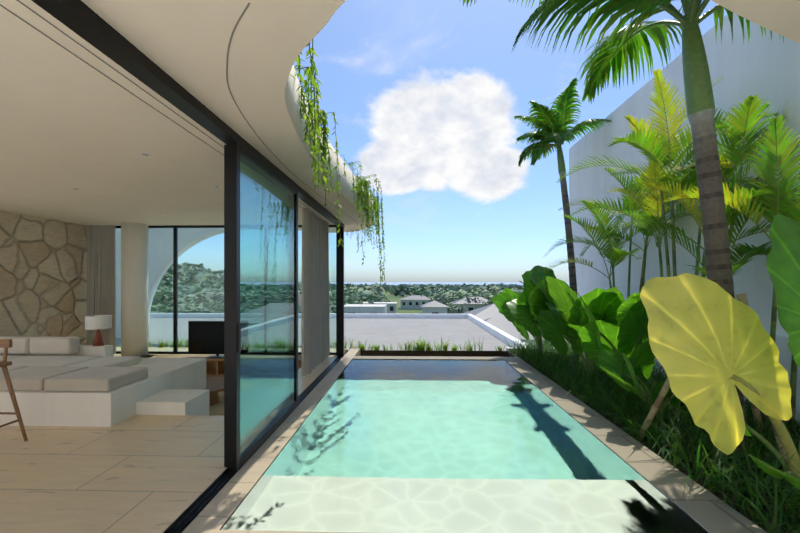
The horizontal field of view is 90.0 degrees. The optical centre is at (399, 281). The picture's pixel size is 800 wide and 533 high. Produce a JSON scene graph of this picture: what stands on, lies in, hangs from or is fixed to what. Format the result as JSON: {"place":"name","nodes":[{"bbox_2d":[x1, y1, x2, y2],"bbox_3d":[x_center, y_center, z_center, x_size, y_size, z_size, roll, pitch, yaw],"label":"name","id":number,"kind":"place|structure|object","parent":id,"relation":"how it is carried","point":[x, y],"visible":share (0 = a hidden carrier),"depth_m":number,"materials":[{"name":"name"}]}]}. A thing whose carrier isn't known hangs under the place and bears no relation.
{"place":"outdoors","nodes":[
{"label":"outdoors","id":0,"kind":"place"},
{"bbox_2d":[0,348,345,532],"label":"floor","id":1,"kind":"structure","parent":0,"point":[148,474],"depth_m":3.29,"materials":[{"name":"beige tile"}]},
{"bbox_2d":[0,339,27,440],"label":"bar stool","id":2,"kind":"object","parent":1,"relation":"on","point":[5,344],"visible":1,"depth_m":3.84,"materials":[{"name":"brown wood"}]},
{"bbox_2d":[0,210,86,344],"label":"wall stone","id":3,"kind":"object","parent":1,"relation":"on","point":[43,277],"visible":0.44,"depth_m":7.61,"materials":[{"name":"beige stone"}]},
{"bbox_2d":[0,345,208,426],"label":"base platform","id":4,"kind":"structure","parent":1,"relation":"on","point":[171,386],"depth_m":4.68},
{"bbox_2d":[0,336,79,354],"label":"sofa back cushions","id":5,"kind":"object","parent":4,"relation":"on","point":[48,345],"visible":1,"depth_m":5.97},
{"bbox_2d":[0,355,140,366],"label":"sofa seat cushions","id":6,"kind":"object","parent":4,"relation":"on","point":[105,361],"visible":0.62,"depth_m":5.55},
{"bbox_2d":[0,366,147,391],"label":"sofa seat cushions","id":7,"kind":"object","parent":4,"relation":"on","point":[58,378],"visible":0.94,"depth_m":4.49,"materials":[{"name":"beige fabric"}]},
{"bbox_2d":[85,315,111,345],"bbox_3d":[-4.737,0.767,6.287,0.340,0.470,0.340,0,0,2],"label":"table lamp","id":8,"kind":"object","parent":4,"relation":"on","point":[96,322],"visible":1,"depth_m":6.21,"materials":[{"name":"white fabric"}]},
{"bbox_2d":[121,223,147,356],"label":"round column","id":9,"kind":"structure","parent":1,"relation":"on","point":[134,289],"depth_m":8.26,"materials":[{"name":"white paint"}]},
{"bbox_2d":[203,377,223,405],"bbox_3d":[-3.230,1.827,6.523,1.045,0.310,1.045,0,0,2],"label":"round coffee table","id":10,"kind":"object","parent":1,"relation":"on","point":[214,386],"visible":0.31,"depth_m":6.45,"materials":[{"name":"brown wood"}]},
{"bbox_2d":[141,355,300,376],"bbox_3d":[-3.702,1.772,8.312,3.750,0.420,0.450,0,0,2],"label":"tv cabinet","id":11,"kind":"object","parent":1,"relation":"on","point":[214,367],"visible":0.06,"depth_m":8.28,"materials":[{"name":"brown wood"}]},
{"bbox_2d":[188,321,223,357],"bbox_3d":[-3.801,1.188,8.340,1.230,0.743,0.200,0,0,2],"label":"television","id":12,"kind":"object","parent":11,"relation":"on","point":[205,337],"visible":0.75,"depth_m":8.33,"materials":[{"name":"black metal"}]},
{"bbox_2d":[115,225,336,354],"bbox_3d":[-4.032,0.172,8.647,5.470,2.780,0.064,0,0,2],"label":"window frame","id":13,"kind":"object","parent":1,"relation":"on","point":[174,227],"visible":0.23,"depth_m":8.64,"materials":[{"name":"black metal"}]},
{"bbox_2d":[115,227,335,351],"bbox_3d":[-4.032,0.172,8.647,5.410,2.680,0.010,0,0,2],"label":"window glass","id":14,"kind":"object","parent":13,"relation":"attached to","point":[200,274],"visible":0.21,"depth_m":8.66,"materials":[{"name":"clear glass"}]},
{"bbox_2d":[0,0,799,231],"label":"roof slab","id":15,"kind":"structure","parent":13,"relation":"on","point":[69,121],"depth_m":2.86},
{"bbox_2d":[87,225,115,353],"bbox_3d":[-6.410,0.164,8.581,0.640,2.755,0.096,0,0,2],"label":"curtain","id":16,"kind":"object","parent":15,"relation":"hanging from","point":[101,278],"visible":0.85,"depth_m":8.57,"materials":[{"name":"fabric"}]},
{"bbox_2d":[72,153,220,212],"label":"recessed ceiling lights","id":17,"kind":"object","parent":15,"relation":"attached to","point":[145,154],"visible":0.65,"depth_m":5.05,"materials":[{"name":"white"}]},
{"bbox_2d":[0,0,328,222],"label":"ceiling curtain slot","id":18,"kind":"object","parent":15,"relation":"attached to","point":[113,69],"visible":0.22,"depth_m":2.26,"materials":[{"name":"beige"}]},
{"bbox_2d":[31,0,344,227],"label":"door track","id":19,"kind":"structure","parent":15,"relation":"attached to","point":[81,19],"depth_m":2.19,"materials":[{"name":"black metal"}]},
{"bbox_2d":[226,3,357,228],"bbox_3d":[-0.476,-1.216,4.939,4.224,0.001,10.340,0,0,-38],"label":"ceiling groove","id":20,"kind":"object","parent":15,"relation":"attached to","point":[240,17],"visible":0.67,"depth_m":2.34},
{"bbox_2d":[301,208,329,375],"bbox_3d":[-1.532,0.164,7.448,0.119,2.755,1.850,0,0,2],"label":"curtain door","id":21,"kind":"structure","parent":15,"relation":"hanging from","point":[315,339],"depth_m":7.07,"materials":[{"name":"fabric"}]},
{"bbox_2d":[290,39,386,295],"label":"hanging vines","id":22,"kind":"object","parent":15,"relation":"hanging from","point":[319,117],"visible":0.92,"depth_m":4.05,"materials":[{"name":"green plant"}]},
{"bbox_2d":[163,356,342,532],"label":"sliding door track","id":23,"kind":"structure","parent":0,"point":[188,515],"depth_m":2.97,"materials":[{"name":"black metal"}]},
{"bbox_2d":[224,145,227,466],"bbox_3d":[-1.425,0.202,4.238,0.045,2.700,1.780,0,0,2],"label":"sliding door frame","id":24,"kind":"object","parent":23,"relation":"on","point":[225,305],"visible":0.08,"depth_m":3.35,"materials":[{"name":"black metal"}]},
{"bbox_2d":[228,143,230,468],"bbox_3d":[-1.378,0.202,4.197,0.045,2.700,1.780,0,0,2],"label":"sliding door frame","id":25,"kind":"object","parent":23,"relation":"on","point":[229,305],"visible":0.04,"depth_m":3.31,"materials":[{"name":"black metal"}]},
{"bbox_2d":[231,141,297,471],"bbox_3d":[-1.331,0.202,4.155,0.045,2.700,1.780,0,0,2],"label":"sliding door frame","id":26,"kind":"object","parent":23,"relation":"on","point":[264,291],"visible":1,"depth_m":3.83,"materials":[{"name":"black metal"}]},
{"bbox_2d":[237,323,240,352],"bbox_3d":[-1.329,0.462,3.302,0.014,0.240,0.045,0,0,2],"label":"sliding door handle","id":27,"kind":"object","parent":26,"relation":"attached to","point":[238,337],"visible":1,"depth_m":3.28,"materials":[{"name":"black metal"}]},
{"bbox_2d":[337,227,343,355],"bbox_3d":[-1.252,0.207,8.425,0.140,2.710,0.080,0,0,2],"label":"door frame post","id":28,"kind":"object","parent":23,"relation":"on","point":[340,300],"visible":0.93,"depth_m":8.38,"materials":[{"name":"black metal"}]},
{"bbox_2d":[344,318,508,350],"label":"flat roof","id":29,"kind":"structure","parent":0,"point":[388,332],"depth_m":14.41,"materials":[{"name":"grey concrete"}]},
{"bbox_2d":[344,314,532,347],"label":"parapet wall","id":30,"kind":"structure","parent":29,"relation":"on","point":[501,335],"depth_m":20.34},
{"bbox_2d":[344,282,568,313],"bbox_3d":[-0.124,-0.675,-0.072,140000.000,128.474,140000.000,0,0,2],"label":"terrain ground","id":31,"kind":"structure","parent":0,"point":[391,297],"depth_m":9536.22,"materials":[{"name":"green plant"}]},
{"bbox_2d":[344,304,386,313],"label":"white house","id":32,"kind":"structure","parent":31,"relation":"on","point":[365,308],"depth_m":49.61,"materials":[{"name":"grey paint"}]},
{"bbox_2d":[363,302,396,313],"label":"white house","id":33,"kind":"structure","parent":31,"relation":"on","point":[391,307],"depth_m":106.56,"materials":[{"name":"grey paint"}]},
{"bbox_2d":[399,295,432,308],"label":"white house","id":34,"kind":"structure","parent":31,"relation":"on","point":[413,302],"depth_m":145.88,"materials":[{"name":"grey paint"}]},
{"bbox_2d":[344,283,523,307],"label":"forest tree","id":35,"kind":"object","parent":31,"relation":"on","point":[359,296],"visible":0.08,"depth_m":94.53,"materials":[{"name":"green plant"}]},
{"bbox_2d":[421,300,447,313],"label":"white house","id":36,"kind":"structure","parent":31,"relation":"on","point":[434,307],"depth_m":59.81,"materials":[{"name":"grey paint"}]},
{"bbox_2d":[425,302,467,313],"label":"tree group","id":37,"kind":"object","parent":31,"relation":"on","point":[452,310],"visible":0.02,"depth_m":63.52},
{"bbox_2d":[344,281,568,296],"bbox_3d":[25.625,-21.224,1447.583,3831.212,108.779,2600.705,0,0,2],"label":"tree canopy","id":38,"kind":"object","parent":31,"relation":"on","point":[402,290],"visible":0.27,"depth_m":302.62,"materials":[{"name":"green plant"}]},
{"bbox_2d":[450,297,489,312],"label":"white house","id":39,"kind":"structure","parent":31,"relation":"on","point":[470,305],"depth_m":86.57,"materials":[{"name":"grey paint"}]},
{"bbox_2d":[462,304,551,347],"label":"roof","id":40,"kind":"structure","parent":31,"relation":"on","point":[487,312],"depth_m":35.01,"materials":[{"name":"grey"}]},
{"bbox_2d":[483,318,543,346],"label":"roof","id":41,"kind":"structure","parent":31,"relation":"on","point":[509,328],"depth_m":28.21,"materials":[{"name":"grey"}]},
{"bbox_3d":[-4.599,6.262,0.836,21.000,6.200,17.550,0,0,2],"label":"podium wall","id":42,"kind":"object","parent":31,"relation":"on","visible":0},
{"bbox_2d":[182,348,360,532],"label":"deck paving","id":43,"kind":"structure","parent":42,"relation":"on","point":[215,513],"depth_m":3.31,"materials":[{"name":"stone"}]},
{"bbox_2d":[506,347,527,355],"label":"planter end wall","id":44,"kind":"structure","parent":42,"relation":"on","point":[507,349],"depth_m":9.25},
{"bbox_2d":[353,356,766,532],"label":"pool coping","id":45,"kind":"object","parent":42,"relation":"on","point":[702,507],"depth_m":3.48,"materials":[{"name":"beige stone"}]},
{"bbox_2d":[346,336,799,532],"bbox_3d":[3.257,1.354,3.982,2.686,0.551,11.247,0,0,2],"label":"ground cover grass","id":46,"kind":"structure","parent":42,"relation":"on","point":[591,391],"depth_m":3.72,"materials":[{"name":"green plant"}]},
{"bbox_2d":[344,334,505,351],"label":"grass","id":47,"kind":"structure","parent":46,"relation":"on","point":[422,346],"depth_m":9.42,"materials":[{"name":"green plant"}]},
{"bbox_2d":[492,288,543,350],"bbox_3d":[2.631,0.872,8.401,0.954,1.484,1.126,0,0,-32],"label":"alocasia","id":48,"kind":"object","parent":46,"relation":"on","point":[502,299],"visible":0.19,"depth_m":8.52,"materials":[{"name":"green plant"}]},
{"bbox_2d":[506,265,564,359],"bbox_3d":[2.694,0.637,7.746,1.024,1.956,1.450,0,0,-9],"label":"alocasia","id":49,"kind":"object","parent":46,"relation":"on","point":[537,292],"visible":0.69,"depth_m":7.58,"materials":[{"name":"green plant"}]},
{"bbox_2d":[514,78,610,295],"bbox_3d":[3.352,-1.251,8.968,1.766,5.727,1.888,0,0,-19],"label":"palm","id":50,"kind":"object","parent":46,"relation":"on","point":[551,123],"visible":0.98,"depth_m":8.87,"materials":[{"name":"green plant"}]},
{"bbox_2d":[538,276,624,380],"bbox_3d":[2.786,0.764,6.301,1.044,1.700,1.484,0,0,2],"label":"leafy plant","id":51,"kind":"object","parent":46,"relation":"on","point":[566,307],"visible":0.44,"depth_m":6.22,"materials":[{"name":"green plant"}]},
{"bbox_2d":[567,291,654,403],"bbox_3d":[2.656,0.843,5.029,0.881,1.545,1.428,0,0,-23],"label":"plant","id":52,"kind":"object","parent":46,"relation":"on","point":[628,336],"visible":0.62,"depth_m":4.77,"materials":[{"name":"green plant"}]},
{"bbox_2d":[543,167,688,344],"bbox_3d":[3.960,-0.128,6.704,2.685,3.481,2.773,0,0,2],"label":"areca clump","id":53,"kind":"object","parent":46,"relation":"on","point":[615,253],"visible":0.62,"depth_m":6.85,"materials":[{"name":"green plant"}]},
{"bbox_2d":[459,0,783,463],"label":"palm","id":54,"kind":"object","parent":46,"relation":"on","point":[617,48],"visible":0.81,"depth_m":3.61,"materials":[{"name":"green plant"}]},
{"bbox_2d":[598,349,680,427],"bbox_3d":[2.603,1.149,4.188,0.899,0.931,1.210,0,0,-22],"label":"alocasia","id":55,"kind":"object","parent":46,"relation":"on","point":[612,363],"visible":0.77,"depth_m":4.45,"materials":[{"name":"green plant"}]},
{"bbox_2d":[557,68,799,398],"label":"areca clump","id":56,"kind":"object","parent":46,"relation":"on","point":[661,149],"visible":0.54,"depth_m":4.94,"materials":[{"name":"green plant"}]},
{"bbox_2d":[601,114,799,437],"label":"areca clump","id":57,"kind":"object","parent":46,"relation":"on","point":[772,196],"visible":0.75,"depth_m":3.85,"materials":[{"name":"green plant"}]},
{"bbox_2d":[636,294,791,490],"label":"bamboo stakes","id":58,"kind":"object","parent":46,"relation":"on","point":[742,298],"visible":0.21,"depth_m":3.95,"materials":[{"name":"brown plant"}]},
{"bbox_2d":[640,213,799,506],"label":"alocasia","id":59,"kind":"object","parent":46,"relation":"on","point":[711,342],"visible":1,"depth_m":2.78,"materials":[{"name":"yellow plant"}]},
{"bbox_2d":[569,13,799,345],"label":"boundary wall","id":60,"kind":"structure","parent":42,"relation":"on","point":[767,68],"depth_m":5.94,"materials":[{"name":"white paint"}]},
{"bbox_2d":[653,334,799,426],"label":"plinth wall","id":61,"kind":"structure","parent":42,"relation":"on","point":[785,354],"depth_m":4.33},
{"bbox_2d":[220,359,709,532],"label":"pool shell","id":62,"kind":"object","parent":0,"point":[526,378],"visible":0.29,"depth_m":3.67},
{"bbox_2d":[221,359,707,532],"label":"pool water","id":63,"kind":"structure","parent":62,"relation":"in","point":[428,446],"depth_m":3.39,"materials":[{"name":"teal liquid"}]},
{"bbox_2d":[293,0,726,281],"label":"sky","id":64,"kind":"structure","parent":0,"point":[426,96],"materials":[{"name":"blue"}]}
]}

